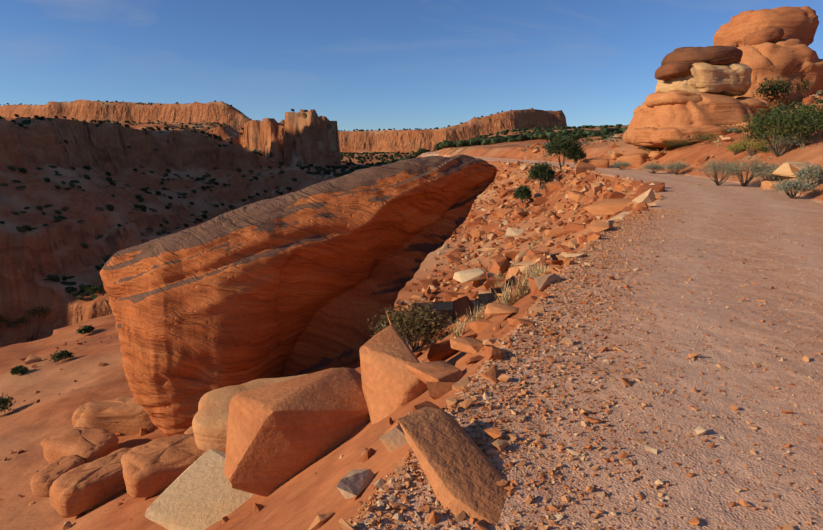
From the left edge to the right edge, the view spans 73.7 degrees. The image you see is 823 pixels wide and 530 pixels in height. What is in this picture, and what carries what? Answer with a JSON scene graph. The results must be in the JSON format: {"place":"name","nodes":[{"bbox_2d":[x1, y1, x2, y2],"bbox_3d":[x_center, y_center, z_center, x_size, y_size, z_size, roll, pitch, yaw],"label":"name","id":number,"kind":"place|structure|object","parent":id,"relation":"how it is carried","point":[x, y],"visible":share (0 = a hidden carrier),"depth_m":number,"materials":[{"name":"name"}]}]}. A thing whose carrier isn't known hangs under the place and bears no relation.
{"place":"outdoors","nodes":[
{"label":"outdoors","id":0,"kind":"place"},
{"bbox_2d":[0,96,822,529],"bbox_3d":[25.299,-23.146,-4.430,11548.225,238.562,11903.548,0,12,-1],"label":"terrain","id":1,"kind":"structure","parent":0,"point":[40,252],"depth_m":10.00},
{"bbox_2d":[0,237,501,529],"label":"small rocks","id":2,"kind":"object","parent":1,"relation":"on","point":[30,359],"visible":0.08,"depth_m":25.64,"materials":[{"name":"orange stone"}]},
{"bbox_2d":[30,280,479,517],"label":"boulders","id":3,"kind":"object","parent":1,"relation":"on","point":[92,465],"visible":0.62,"depth_m":10.06,"materials":[{"name":"stone"}]},
{"bbox_2d":[100,154,498,436],"bbox_3d":[-3.222,0.804,14.626,8.406,7.373,7.184,-10,15,-39],"label":"balanced boulder","id":4,"kind":"object","parent":1,"relation":"on","point":[306,280],"visible":0.83,"depth_m":12.56,"materials":[{"name":"stone"}]},
{"bbox_2d":[0,100,627,300],"bbox_3d":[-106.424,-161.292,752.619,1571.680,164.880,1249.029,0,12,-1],"label":"distant trees","id":5,"kind":"object","parent":1,"relation":"on","point":[537,133],"visible":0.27,"depth_m":277.56,"materials":[{"name":"green plant"}]},
{"bbox_2d":[29,160,664,523],"bbox_3d":[4.047,-3.307,35.852,17.169,6.426,72.563,2,12,10],"label":"embankment rubble","id":6,"kind":"object","parent":1,"relation":"on","point":[641,196],"visible":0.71,"depth_m":28.44,"materials":[{"name":"orange stone"}]},
{"bbox_2d":[145,181,664,529],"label":"blocks","id":7,"kind":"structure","parent":1,"relation":"on","point":[280,434],"depth_m":5.50,"materials":[{"name":"stone"}]},
{"bbox_2d":[360,293,456,346],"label":"dry shrubs","id":8,"kind":"object","parent":1,"relation":"on","point":[433,326],"visible":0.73,"depth_m":11.15,"materials":[{"name":"green plant"}]},
{"bbox_2d":[0,98,822,412],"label":"green shrubs","id":9,"kind":"object","parent":1,"relation":"on","point":[802,120],"visible":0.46,"depth_m":26.16,"materials":[{"name":"green plant"}]},
{"bbox_2d":[308,160,661,529],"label":"road edge stones","id":10,"kind":"object","parent":1,"relation":"on","point":[356,482],"visible":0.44,"depth_m":4.05,"materials":[{"name":"orange stone"}]},
{"bbox_2d":[376,173,816,529],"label":"pebbles","id":11,"kind":"object","parent":1,"relation":"on","point":[642,440],"visible":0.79,"depth_m":4.14,"materials":[{"name":"beige stone"}]},
{"bbox_2d":[400,118,821,352],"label":"shrub stems","id":12,"kind":"object","parent":1,"relation":"on","point":[416,348],"visible":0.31,"depth_m":25.58,"materials":[{"name":"brown plant"}]},
{"bbox_2d":[440,101,803,337],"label":"grass tufts","id":13,"kind":"object","parent":1,"relation":"on","point":[524,285],"visible":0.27,"depth_m":8.23,"materials":[{"name":"beige plant"}]},
{"bbox_2d":[513,71,812,200],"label":"juniper trees","id":14,"kind":"object","parent":1,"relation":"on","point":[571,150],"visible":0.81,"depth_m":46.33,"materials":[{"name":"green plant"}]},
{"bbox_2d":[516,94,822,190],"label":"hillside blocks","id":15,"kind":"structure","parent":1,"relation":"on","point":[794,167],"depth_m":42.63,"materials":[{"name":"orange stone"}]},
{"bbox_2d":[520,90,822,193],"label":"sagebrush","id":16,"kind":"object","parent":1,"relation":"on","point":[814,174],"visible":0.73,"depth_m":23.38,"materials":[{"name":"green plant"}]},
{"bbox_2d":[583,121,808,189],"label":"hillside boulders","id":17,"kind":"object","parent":1,"relation":"on","point":[636,160],"visible":0.48,"depth_m":43.47,"materials":[{"name":"stone"}]},
{"bbox_2d":[622,6,822,147],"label":"rock formation","id":18,"kind":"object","parent":1,"relation":"on","point":[700,90],"depth_m":43.41,"materials":[{"name":"stone"}]},
{"bbox_2d":[726,127,785,153],"bbox_3d":[19.512,-7.064,30.865,3.286,1.652,7.029,6,14,28],"label":"rabbitbrush","id":19,"kind":"object","parent":1,"relation":"on","point":[739,147],"visible":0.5,"depth_m":29.49,"materials":[{"name":"yellow plant"}]},
{"bbox_2d":[0,0,822,130],"label":"sky","id":20,"kind":"structure","parent":0,"point":[360,64],"materials":[{"name":"blue"}]},
{"bbox_2d":[338,208,822,529],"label":"gravel","id":21,"kind":"structure","parent":0,"point":[499,443],"depth_m":3.60,"materials":[{"name":"brown gravel"}]}
]}

